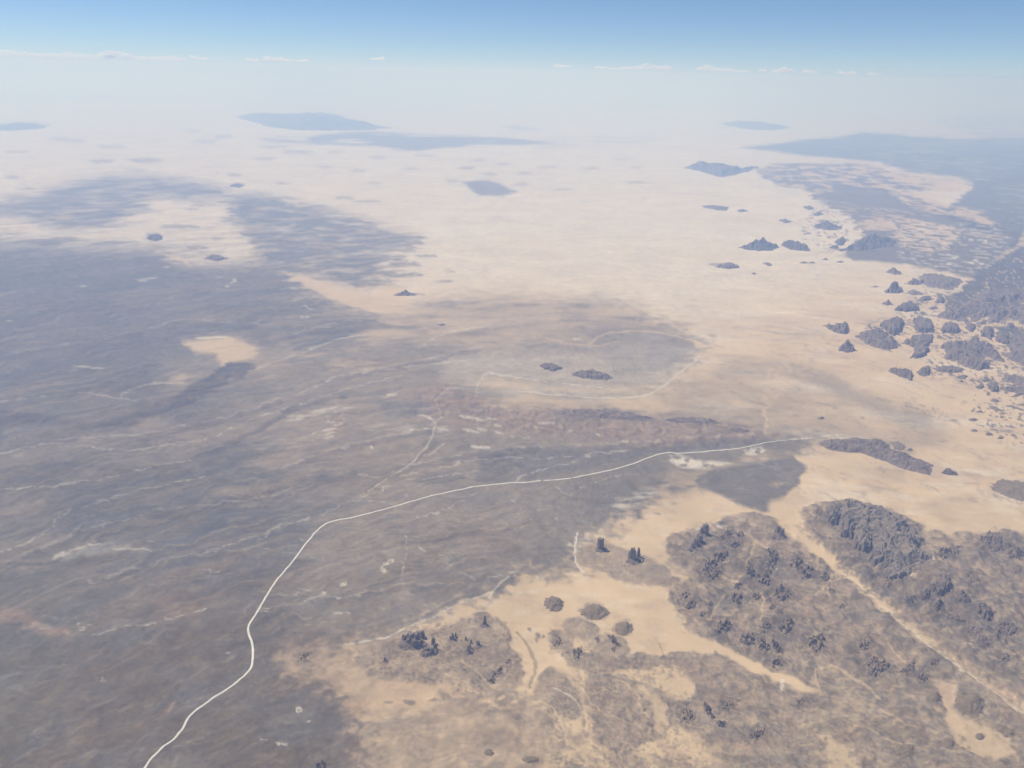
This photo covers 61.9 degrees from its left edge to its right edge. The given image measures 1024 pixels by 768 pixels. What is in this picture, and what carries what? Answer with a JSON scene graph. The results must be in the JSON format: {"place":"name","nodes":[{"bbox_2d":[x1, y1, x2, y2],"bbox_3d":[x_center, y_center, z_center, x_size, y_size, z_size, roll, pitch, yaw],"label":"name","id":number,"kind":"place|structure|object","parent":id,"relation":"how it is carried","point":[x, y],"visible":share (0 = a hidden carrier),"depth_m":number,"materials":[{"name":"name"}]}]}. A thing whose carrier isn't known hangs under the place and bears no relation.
{"place":"outdoors","nodes":[
{"label":"outdoors","id":0,"kind":"place"},
{"bbox_2d":[236,112,390,130],"bbox_3d":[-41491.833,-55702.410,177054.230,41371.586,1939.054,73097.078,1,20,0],"label":"mountain","id":1,"kind":"structure","parent":0,"point":[320,121],"depth_m":158537.72,"materials":[{"name":"stone"}]},
{"bbox_2d":[144,438,806,767],"bbox_3d":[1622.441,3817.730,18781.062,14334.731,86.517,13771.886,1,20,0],"label":"road","id":2,"kind":"structure","parent":0,"point":[205,703],"depth_m":18228.32,"materials":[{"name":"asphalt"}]},
{"bbox_2d":[0,78,1023,767],"bbox_3d":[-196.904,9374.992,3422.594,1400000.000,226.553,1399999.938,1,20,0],"label":"desert ground","id":3,"kind":"structure","parent":0,"point":[196,450],"depth_m":25748.35,"materials":[{"name":"sand"}]},
{"bbox_2d":[0,122,50,130],"bbox_3d":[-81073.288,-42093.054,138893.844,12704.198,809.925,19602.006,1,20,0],"label":"mountain","id":4,"kind":"structure","parent":3,"relation":"on","point":[14,126],"depth_m":136454.55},
{"bbox_2d":[147,234,162,240],"bbox_3d":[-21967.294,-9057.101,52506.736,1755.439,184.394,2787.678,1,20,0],"label":"rock hill","id":5,"kind":"structure","parent":3,"relation":"on","point":[155,237],"depth_m":52258.01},
{"bbox_2d":[204,254,227,260],"bbox_3d":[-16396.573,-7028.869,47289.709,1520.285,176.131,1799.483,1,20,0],"label":"rock hill","id":6,"kind":"structure","parent":3,"relation":"on","point":[212,257],"depth_m":47032.35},
{"bbox_2d":[314,760,326,767],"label":"rock outcrop","id":7,"kind":"object","parent":3,"relation":"on","point":[321,764],"visible":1,"depth_m":13027.41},
{"bbox_2d":[394,290,416,295],"bbox_3d":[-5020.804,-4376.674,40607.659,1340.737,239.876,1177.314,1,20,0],"label":"rock hill","id":8,"kind":"structure","parent":3,"relation":"on","point":[405,293],"depth_m":40374.12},
{"bbox_2d":[397,630,428,650],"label":"rock crag","id":9,"kind":"structure","parent":3,"relation":"on","point":[411,641],"depth_m":15773.31,"materials":[{"name":"stone"}]},
{"bbox_2d":[419,637,440,657],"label":"rock crag","id":10,"kind":"structure","parent":3,"relation":"on","point":[430,652],"depth_m":15501.45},
{"bbox_2d":[464,636,474,654],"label":"rock fin","id":11,"kind":"object","parent":3,"relation":"on","point":[469,650],"visible":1,"depth_m":15595.30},
{"bbox_2d":[521,756,538,763],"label":"gravel mound","id":12,"kind":"object","parent":3,"relation":"on","point":[531,759],"visible":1,"depth_m":13209.14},
{"bbox_2d":[540,363,561,370],"bbox_3d":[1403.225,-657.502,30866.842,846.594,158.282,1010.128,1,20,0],"label":"rock hill","id":13,"kind":"structure","parent":3,"relation":"on","point":[551,366],"depth_m":30688.88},
{"bbox_2d":[544,596,563,611],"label":"gravel mound","id":14,"kind":"object","parent":3,"relation":"on","point":[553,604],"visible":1,"depth_m":17050.03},
{"bbox_2d":[572,647,582,659],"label":"rock outcrop","id":15,"kind":"object","parent":3,"relation":"on","point":[577,652],"visible":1,"depth_m":15624.85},
{"bbox_2d":[572,368,613,379],"bbox_3d":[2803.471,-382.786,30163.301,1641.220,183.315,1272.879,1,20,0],"label":"rock hill","id":16,"kind":"structure","parent":3,"relation":"on","point":[592,373],"depth_m":29956.36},
{"bbox_2d":[580,604,610,619],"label":"gravel mound","id":17,"kind":"object","parent":3,"relation":"on","point":[595,612],"visible":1,"depth_m":16819.65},
{"bbox_2d":[595,537,607,552],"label":"rock tower","id":18,"kind":"structure","parent":3,"relation":"on","point":[600,548],"depth_m":19049.26,"materials":[{"name":"grey stone"}]},
{"bbox_2d":[560,408,658,421],"bbox_3d":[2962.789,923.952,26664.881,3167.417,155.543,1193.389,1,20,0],"label":"scarp","id":19,"kind":"structure","parent":3,"relation":"on","point":[604,413],"depth_m":26511.94,"materials":[{"name":"stone"}]},
{"bbox_2d":[607,634,620,646],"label":"rock outcrop","id":20,"kind":"object","parent":3,"relation":"on","point":[612,639],"visible":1,"depth_m":16000.66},
{"bbox_2d":[615,622,632,635],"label":"gravel mound","id":21,"kind":"object","parent":3,"relation":"on","point":[623,628],"visible":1,"depth_m":16359.66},
{"bbox_2d":[625,547,643,565],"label":"rock tower","id":22,"kind":"structure","parent":3,"relation":"on","point":[633,559],"depth_m":18650.59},
{"bbox_2d":[679,705,693,723],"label":"rock outcrop","id":23,"kind":"object","parent":3,"relation":"on","point":[687,715],"visible":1,"depth_m":14284.32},
{"bbox_2d":[685,599,697,609],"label":"rock outcrop","id":24,"kind":"object","parent":3,"relation":"on","point":[690,604],"visible":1,"depth_m":17214.22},
{"bbox_2d":[662,417,721,424],"bbox_3d":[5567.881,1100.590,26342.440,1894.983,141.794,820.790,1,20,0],"label":"scarp","id":25,"kind":"structure","parent":3,"relation":"on","point":[701,420],"depth_m":26248.84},
{"bbox_2d":[686,533,704,553],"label":"rock tower","id":26,"kind":"structure","parent":3,"relation":"on","point":[695,544],"depth_m":19211.05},
{"bbox_2d":[696,522,711,538],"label":"rock tower","id":27,"kind":"structure","parent":3,"relation":"on","point":[704,530],"depth_m":19667.98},
{"bbox_2d":[701,562,713,574],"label":"rock outcrop","id":28,"kind":"object","parent":3,"relation":"on","point":[705,569],"visible":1,"depth_m":18346.68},
{"bbox_2d":[703,701,715,718],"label":"rock outcrop","id":29,"kind":"object","parent":3,"relation":"on","point":[707,707],"visible":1,"depth_m":14334.02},
{"bbox_2d":[701,549,728,569],"bbox_3d":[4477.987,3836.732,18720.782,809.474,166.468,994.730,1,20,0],"label":"rock outcrop","id":30,"kind":"object","parent":3,"relation":"on","point":[718,557],"visible":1,"depth_m":18812.67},
{"bbox_2d":[705,568,724,579],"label":"rock outcrop","id":31,"kind":"object","parent":3,"relation":"on","point":[715,573],"visible":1,"depth_m":18168.61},
{"bbox_2d":[702,205,728,210],"bbox_3d":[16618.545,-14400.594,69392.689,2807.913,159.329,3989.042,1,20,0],"label":"rock hill","id":32,"kind":"structure","parent":3,"relation":"on","point":[718,208],"depth_m":69080.05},
{"bbox_2d":[683,161,758,176],"bbox_3d":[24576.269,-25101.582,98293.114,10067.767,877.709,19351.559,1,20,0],"label":"rock hill","id":33,"kind":"structure","parent":3,"relation":"on","point":[719,169],"depth_m":95953.99,"materials":[{"name":"stone"}]},
{"bbox_2d":[714,618,732,633],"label":"rock outcrop","id":34,"kind":"object","parent":3,"relation":"on","point":[724,626],"visible":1,"depth_m":16461.70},
{"bbox_2d":[719,530,733,540],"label":"rock outcrop","id":35,"kind":"object","parent":3,"relation":"on","point":[726,534],"visible":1,"depth_m":19695.03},
{"bbox_2d":[720,701,733,710],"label":"rock outcrop","id":36,"kind":"object","parent":3,"relation":"on","point":[727,705],"visible":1,"depth_m":14407.28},
{"bbox_2d":[715,262,739,268],"bbox_3d":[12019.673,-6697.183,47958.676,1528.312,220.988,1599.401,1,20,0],"label":"rock hill","id":37,"kind":"structure","parent":3,"relation":"on","point":[728,265],"depth_m":47611.70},
{"bbox_2d":[728,591,743,604],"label":"rock outcrop","id":38,"kind":"object","parent":3,"relation":"on","point":[736,597],"visible":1,"depth_m":17417.80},
{"bbox_2d":[727,427,750,433],"bbox_3d":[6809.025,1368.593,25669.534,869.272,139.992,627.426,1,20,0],"label":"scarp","id":39,"kind":"structure","parent":3,"relation":"on","point":[738,430],"depth_m":25573.71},
{"bbox_2d":[738,632,755,645],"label":"rock outcrop","id":40,"kind":"object","parent":3,"relation":"on","point":[746,638],"visible":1,"depth_m":16101.27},
{"bbox_2d":[745,561,755,577],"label":"rock outcrop","id":41,"kind":"object","parent":3,"relation":"on","point":[750,571],"visible":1,"depth_m":18356.42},
{"bbox_2d":[722,120,790,129],"bbox_3d":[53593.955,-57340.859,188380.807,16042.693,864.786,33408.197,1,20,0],"label":"mountain","id":42,"kind":"structure","parent":3,"relation":"on","point":[755,125],"depth_m":181641.31,"materials":[{"name":"stone"}]},
{"bbox_2d":[749,727,765,739],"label":"rock outcrop","id":43,"kind":"object","parent":3,"relation":"on","point":[756,734],"visible":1,"depth_m":13798.50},
{"bbox_2d":[738,237,778,250],"bbox_3d":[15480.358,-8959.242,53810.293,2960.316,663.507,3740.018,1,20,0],"label":"rock hill","id":44,"kind":"structure","parent":3,"relation":"on","point":[762,244],"depth_m":52991.08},
{"bbox_2d":[754,571,770,585],"bbox_3d":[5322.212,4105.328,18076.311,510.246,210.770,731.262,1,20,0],"label":"rock outcrop","id":45,"kind":"object","parent":3,"relation":"on","point":[764,579],"visible":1,"depth_m":17986.13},
{"bbox_2d":[758,638,769,654],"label":"rock outcrop","id":46,"kind":"object","parent":3,"relation":"on","point":[764,647],"visible":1,"depth_m":15888.82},
{"bbox_2d":[758,620,772,634],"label":"rock outcrop","id":47,"kind":"object","parent":3,"relation":"on","point":[764,627],"visible":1,"depth_m":16437.05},
{"bbox_2d":[763,558,776,569],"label":"rock outcrop","id":48,"kind":"object","parent":3,"relation":"on","point":[768,562],"visible":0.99,"depth_m":18551.37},
{"bbox_2d":[766,548,779,564],"bbox_3d":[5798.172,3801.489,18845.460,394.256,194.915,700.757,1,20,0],"label":"rock outcrop","id":49,"kind":"object","parent":3,"relation":"on","point":[773,555],"visible":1,"depth_m":18855.76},
{"bbox_2d":[771,656,780,667],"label":"rock outcrop","id":50,"kind":"object","parent":3,"relation":"on","point":[776,661],"visible":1,"depth_m":15507.38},
{"bbox_2d":[771,639,783,653],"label":"rock outcrop","id":51,"kind":"object","parent":3,"relation":"on","point":[777,648],"visible":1,"depth_m":15893.33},
{"bbox_2d":[771,525,787,540],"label":"rock tower","id":52,"kind":"structure","parent":3,"relation":"on","point":[778,533],"depth_m":19666.05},
{"bbox_2d":[768,583,791,602],"bbox_3d":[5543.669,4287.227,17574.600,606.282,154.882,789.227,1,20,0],"label":"rock outcrop","id":53,"kind":"object","parent":3,"relation":"on","point":[778,593],"visible":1,"depth_m":17543.05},
{"bbox_2d":[776,617,793,633],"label":"rock outcrop","id":54,"kind":"object","parent":3,"relation":"on","point":[785,627],"visible":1,"depth_m":16466.91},
{"bbox_2d":[781,240,810,250],"bbox_3d":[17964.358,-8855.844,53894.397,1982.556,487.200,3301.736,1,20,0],"label":"rock hill","id":55,"kind":"structure","parent":3,"relation":"on","point":[793,245],"depth_m":53210.66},
{"bbox_2d":[788,555,804,569],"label":"rock outcrop","id":56,"kind":"object","parent":3,"relation":"on","point":[796,563],"visible":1,"depth_m":18615.47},
{"bbox_2d":[799,564,813,579],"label":"rock outcrop","id":57,"kind":"object","parent":3,"relation":"on","point":[807,571],"visible":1,"depth_m":18320.29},
{"bbox_2d":[807,633,826,652],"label":"rock outcrop","id":58,"kind":"object","parent":3,"relation":"on","point":[816,643],"visible":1,"depth_m":15993.48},
{"bbox_2d":[819,570,830,581],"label":"rock outcrop","id":59,"kind":"object","parent":3,"relation":"on","point":[823,576],"visible":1,"depth_m":18198.44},
{"bbox_2d":[812,221,841,229],"bbox_3d":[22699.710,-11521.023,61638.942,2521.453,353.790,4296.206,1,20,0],"label":"rock hill","id":60,"kind":"structure","parent":3,"relation":"on","point":[825,225],"depth_m":60987.79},
{"bbox_2d":[823,321,849,333],"bbox_3d":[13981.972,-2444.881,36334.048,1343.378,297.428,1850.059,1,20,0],"label":"rock hill","id":61,"kind":"structure","parent":3,"relation":"on","point":[841,328],"depth_m":36108.63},
{"bbox_2d":[835,237,845,245],"bbox_3d":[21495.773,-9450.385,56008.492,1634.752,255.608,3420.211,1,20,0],"label":"rock hill","id":62,"kind":"structure","parent":3,"relation":"on","point":[840,241],"depth_m":55490.16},
{"bbox_2d":[838,339,856,352],"bbox_3d":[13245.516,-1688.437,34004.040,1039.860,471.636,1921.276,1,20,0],"label":"rock hill","id":63,"kind":"structure","parent":3,"relation":"on","point":[847,346],"depth_m":33490.61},
{"bbox_2d":[856,639,871,651],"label":"rock outcrop","id":64,"kind":"object","parent":3,"relation":"on","point":[862,643],"visible":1,"depth_m":15996.08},
{"bbox_2d":[839,233,896,250],"bbox_3d":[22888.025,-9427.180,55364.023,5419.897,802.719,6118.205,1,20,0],"label":"rock hill","id":65,"kind":"structure","parent":3,"relation":"on","point":[870,241],"depth_m":54552.93,"materials":[{"name":"stone"}]},
{"bbox_2d":[864,655,878,668],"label":"rock outcrop","id":66,"kind":"object","parent":3,"relation":"on","point":[871,660],"visible":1,"depth_m":15556.73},
{"bbox_2d":[818,437,932,474],"bbox_3d":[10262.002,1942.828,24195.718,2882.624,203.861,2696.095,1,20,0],"label":"long ridge","id":67,"kind":"structure","parent":3,"relation":"on","point":[877,448],"depth_m":24282.96,"materials":[{"name":"stone"}]},
{"bbox_2d":[822,498,930,578],"bbox_3d":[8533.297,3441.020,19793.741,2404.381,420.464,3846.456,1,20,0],"label":"rock ridge","id":68,"kind":"object","parent":3,"relation":"on","point":[889,542],"visible":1,"depth_m":19586.64,"materials":[{"name":"stone"}]},
{"bbox_2d":[855,328,900,351],"bbox_3d":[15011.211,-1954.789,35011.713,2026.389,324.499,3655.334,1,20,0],"label":"rock hill","id":69,"kind":"structure","parent":3,"relation":"on","point":[880,338],"depth_m":34511.39,"materials":[{"name":"stone"}]},
{"bbox_2d":[871,659,890,676],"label":"rock outcrop","id":70,"kind":"object","parent":3,"relation":"on","point":[884,665],"visible":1,"depth_m":15386.09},
{"bbox_2d":[873,576,893,588],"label":"rock crag","id":71,"kind":"structure","parent":3,"relation":"on","point":[885,582],"depth_m":17983.16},
{"bbox_2d":[880,316,903,335],"bbox_3d":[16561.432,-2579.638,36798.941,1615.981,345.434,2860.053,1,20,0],"label":"rock hill","id":72,"kind":"structure","parent":3,"relation":"on","point":[893,326],"depth_m":36509.40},
{"bbox_2d":[884,281,903,293],"bbox_3d":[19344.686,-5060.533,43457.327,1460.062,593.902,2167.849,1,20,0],"label":"rock hill","id":73,"kind":"structure","parent":3,"relation":"on","point":[894,287],"depth_m":42843.14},
{"bbox_2d":[886,267,901,274],"bbox_3d":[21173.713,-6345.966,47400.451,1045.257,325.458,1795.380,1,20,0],"label":"rock hill","id":74,"kind":"structure","parent":3,"relation":"on","point":[893,270],"depth_m":47045.73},
{"bbox_2d":[889,441,905,450],"bbox_3d":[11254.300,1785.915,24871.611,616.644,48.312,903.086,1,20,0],"label":"rock hill","id":75,"kind":"structure","parent":3,"relation":"on","point":[897,445],"depth_m":24811.97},
{"bbox_2d":[887,367,912,380],"bbox_3d":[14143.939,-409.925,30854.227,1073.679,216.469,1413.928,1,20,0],"label":"rock hill","id":76,"kind":"structure","parent":3,"relation":"on","point":[905,373],"depth_m":30781.62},
{"bbox_2d":[893,742,917,757],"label":"gravel mound","id":77,"kind":"object","parent":3,"relation":"on","point":[905,750],"visible":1,"depth_m":13521.82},
{"bbox_2d":[897,594,914,602],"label":"rock crag","id":78,"kind":"structure","parent":3,"relation":"on","point":[906,597],"depth_m":17396.44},
{"bbox_2d":[894,300,918,311],"bbox_3d":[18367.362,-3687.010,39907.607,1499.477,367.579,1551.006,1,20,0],"label":"rock hill","id":79,"kind":"structure","parent":3,"relation":"on","point":[909,305],"depth_m":39478.48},
{"bbox_2d":[900,660,915,674],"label":"rock outcrop","id":80,"kind":"object","parent":3,"relation":"on","point":[911,666],"visible":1,"depth_m":15426.90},
{"bbox_2d":[905,278,923,284],"bbox_3d":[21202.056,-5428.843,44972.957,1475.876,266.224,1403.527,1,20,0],"label":"rock hill","id":81,"kind":"structure","parent":3,"relation":"on","point":[913,281],"depth_m":44732.15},
{"bbox_2d":[901,333,933,358],"bbox_3d":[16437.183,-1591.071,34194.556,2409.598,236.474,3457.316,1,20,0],"label":"rock hill","id":82,"kind":"structure","parent":3,"relation":"on","point":[920,343],"depth_m":34258.76,"materials":[{"name":"stone"}]},
{"bbox_2d":[915,672,928,682],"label":"rock outcrop","id":83,"kind":"object","parent":3,"relation":"on","point":[921,677],"visible":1,"depth_m":15219.79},
{"bbox_2d":[912,315,933,332],"bbox_3d":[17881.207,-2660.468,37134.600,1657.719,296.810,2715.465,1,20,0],"label":"rock hill","id":84,"kind":"structure","parent":3,"relation":"on","point":[923,325],"depth_m":36671.20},
{"bbox_2d":[916,365,930,375],"bbox_3d":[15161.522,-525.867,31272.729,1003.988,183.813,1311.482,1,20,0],"label":"rock hill","id":85,"kind":"structure","parent":3,"relation":"on","point":[924,371],"depth_m":31032.83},
{"bbox_2d":[917,587,930,599],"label":"rock crag","id":86,"kind":"structure","parent":3,"relation":"on","point":[924,593],"depth_m":17555.69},
{"bbox_2d":[925,690,942,703],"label":"gravel mound","id":87,"kind":"object","parent":3,"relation":"on","point":[933,696],"visible":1,"depth_m":14658.65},
{"bbox_2d":[932,597,941,612],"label":"rock crag","id":88,"kind":"structure","parent":3,"relation":"on","point":[936,604],"depth_m":17181.37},
{"bbox_2d":[917,273,962,289],"bbox_3d":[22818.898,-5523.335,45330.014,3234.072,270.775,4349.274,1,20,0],"label":"rock hill","id":89,"kind":"structure","parent":3,"relation":"on","point":[936,280],"depth_m":45016.62,"materials":[{"name":"stone"}]},
{"bbox_2d":[930,574,953,597],"bbox_3d":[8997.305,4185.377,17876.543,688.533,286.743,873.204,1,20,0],"label":"rock crag","id":90,"kind":"structure","parent":3,"relation":"on","point":[942,585],"depth_m":17738.54,"materials":[{"name":"stone"}]},
{"bbox_2d":[937,547,952,559],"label":"rock outcrop","id":91,"kind":"object","parent":3,"relation":"on","point":[945,552],"visible":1,"depth_m":19155.79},
{"bbox_2d":[942,737,954,749],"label":"gravel mound","id":92,"kind":"object","parent":3,"relation":"on","point":[949,743],"visible":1,"depth_m":13673.30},
{"bbox_2d":[941,468,957,474],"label":"rock hill","id":93,"kind":"structure","parent":3,"relation":"on","point":[947,471],"depth_m":23135.88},
{"bbox_2d":[940,321,959,333],"bbox_3d":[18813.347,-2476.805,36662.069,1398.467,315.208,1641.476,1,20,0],"label":"rock hill","id":94,"kind":"structure","parent":3,"relation":"on","point":[950,327],"depth_m":36207.90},
{"bbox_2d":[935,365,965,372],"bbox_3d":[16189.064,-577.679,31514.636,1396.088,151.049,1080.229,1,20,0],"label":"rock hill","id":95,"kind":"structure","parent":3,"relation":"on","point":[949,369],"depth_m":31375.72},
{"bbox_2d":[945,613,966,623],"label":"rock crag","id":96,"kind":"structure","parent":3,"relation":"on","point":[953,617],"depth_m":16814.51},
{"bbox_2d":[948,295,963,302],"bbox_3d":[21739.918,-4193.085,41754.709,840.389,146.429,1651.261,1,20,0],"label":"rock hill","id":97,"kind":"structure","parent":3,"relation":"on","point":[955,298],"depth_m":41630.44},
{"bbox_2d":[953,589,972,603],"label":"rock crag","id":98,"kind":"structure","parent":3,"relation":"on","point":[962,596],"depth_m":17407.59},
{"bbox_2d":[954,692,984,717],"bbox_3d":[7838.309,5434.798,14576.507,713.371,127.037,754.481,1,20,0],"label":"gravel mound","id":99,"kind":"object","parent":3,"relation":"on","point":[969,704],"visible":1,"depth_m":14516.81,"materials":[{"name":"gravel"}]},
{"bbox_2d":[940,335,1004,370],"bbox_3d":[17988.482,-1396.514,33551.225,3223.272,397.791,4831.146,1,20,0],"label":"rock hill","id":100,"kind":"structure","parent":3,"relation":"on","point":[971,352],"depth_m":32939.75,"materials":[{"name":"stone"}]},
{"bbox_2d":[967,625,982,634],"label":"rock crag","id":101,"kind":"structure","parent":3,"relation":"on","point":[974,630],"depth_m":16480.31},
{"bbox_2d":[938,287,1023,322],"bbox_3d":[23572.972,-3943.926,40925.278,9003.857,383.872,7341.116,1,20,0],"label":"rock hill","id":102,"kind":"structure","parent":3,"relation":"on","point":[985,303],"depth_m":39452.60,"materials":[{"name":"stone"}]},
{"bbox_2d":[974,634,990,647],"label":"rock crag","id":103,"kind":"structure","parent":3,"relation":"on","point":[981,640],"depth_m":16207.28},
{"bbox_2d":[976,602,995,620],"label":"rock crag","id":104,"kind":"structure","parent":3,"relation":"on","point":[984,610],"depth_m":17003.68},
{"bbox_2d":[980,326,993,339],"bbox_3d":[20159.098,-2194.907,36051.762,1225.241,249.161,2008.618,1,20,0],"label":"rock hill","id":105,"kind":"structure","parent":3,"relation":"on","point":[987,332],"depth_m":35840.49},
{"bbox_2d":[979,530,1005,552],"bbox_3d":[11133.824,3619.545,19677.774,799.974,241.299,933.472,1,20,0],"label":"rock crag","id":106,"kind":"structure","parent":3,"relation":"on","point":[992,542],"depth_m":19610.31,"materials":[{"name":"stone"}]},
{"bbox_2d":[987,381,998,391],"bbox_3d":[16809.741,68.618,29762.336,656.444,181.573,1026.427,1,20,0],"label":"rock hill","id":107,"kind":"structure","parent":3,"relation":"on","point":[992,386],"depth_m":29613.77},
{"bbox_2d":[992,653,1009,662],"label":"rock crag","id":108,"kind":"structure","parent":3,"relation":"on","point":[1001,657],"depth_m":15743.01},
{"bbox_2d":[995,332,1008,343],"bbox_3d":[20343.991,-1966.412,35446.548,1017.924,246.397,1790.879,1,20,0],"label":"rock hill","id":109,"kind":"structure","parent":3,"relation":"on","point":[1002,337],"depth_m":35041.32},
{"bbox_2d":[993,620,1017,638],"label":"rock crag","id":110,"kind":"structure","parent":3,"relation":"on","point":[1005,628],"depth_m":16545.82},
{"bbox_2d":[996,724,1015,737],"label":"gravel mound","id":111,"kind":"object","parent":3,"relation":"on","point":[1005,731],"visible":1,"depth_m":13950.75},
{"bbox_2d":[989,479,1023,501],"bbox_3d":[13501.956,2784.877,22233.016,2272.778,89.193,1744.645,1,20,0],"label":"gravel mound","id":112,"kind":"object","parent":3,"relation":"on","point":[1011,489],"visible":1,"depth_m":22321.03,"materials":[{"name":"gravel"}]},
{"bbox_2d":[1000,374,1023,396],"bbox_3d":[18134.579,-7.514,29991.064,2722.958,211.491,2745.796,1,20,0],"label":"rock hill","id":113,"kind":"structure","parent":3,"relation":"on","point":[1018,381],"depth_m":29890.65,"materials":[{"name":"stone"}]},
{"bbox_2d":[1001,333,1023,365],"bbox_3d":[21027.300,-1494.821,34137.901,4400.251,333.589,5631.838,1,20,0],"label":"rock hill","id":114,"kind":"structure","parent":3,"relation":"on","point":[1016,343],"depth_m":33890.21,"materials":[{"name":"stone"}]},
{"bbox_2d":[1005,546,1021,559],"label":"rock crag","id":115,"kind":"structure","parent":3,"relation":"on","point":[1014,552],"depth_m":19118.15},
{"bbox_2d":[1009,565,1021,574],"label":"rock crag","id":116,"kind":"structure","parent":3,"relation":"on","point":[1014,569],"depth_m":18509.13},
{"bbox_2d":[1014,304,1023,323],"bbox_3d":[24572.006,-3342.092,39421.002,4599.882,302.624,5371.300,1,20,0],"label":"rock hill","id":117,"kind":"structure","parent":3,"relation":"on","point":[1020,310],"depth_m":39002.33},
{"bbox_2d":[0,0,1023,98],"label":"sky","id":118,"kind":"structure","parent":0,"point":[938,48],"materials":[{"name":"blue"}]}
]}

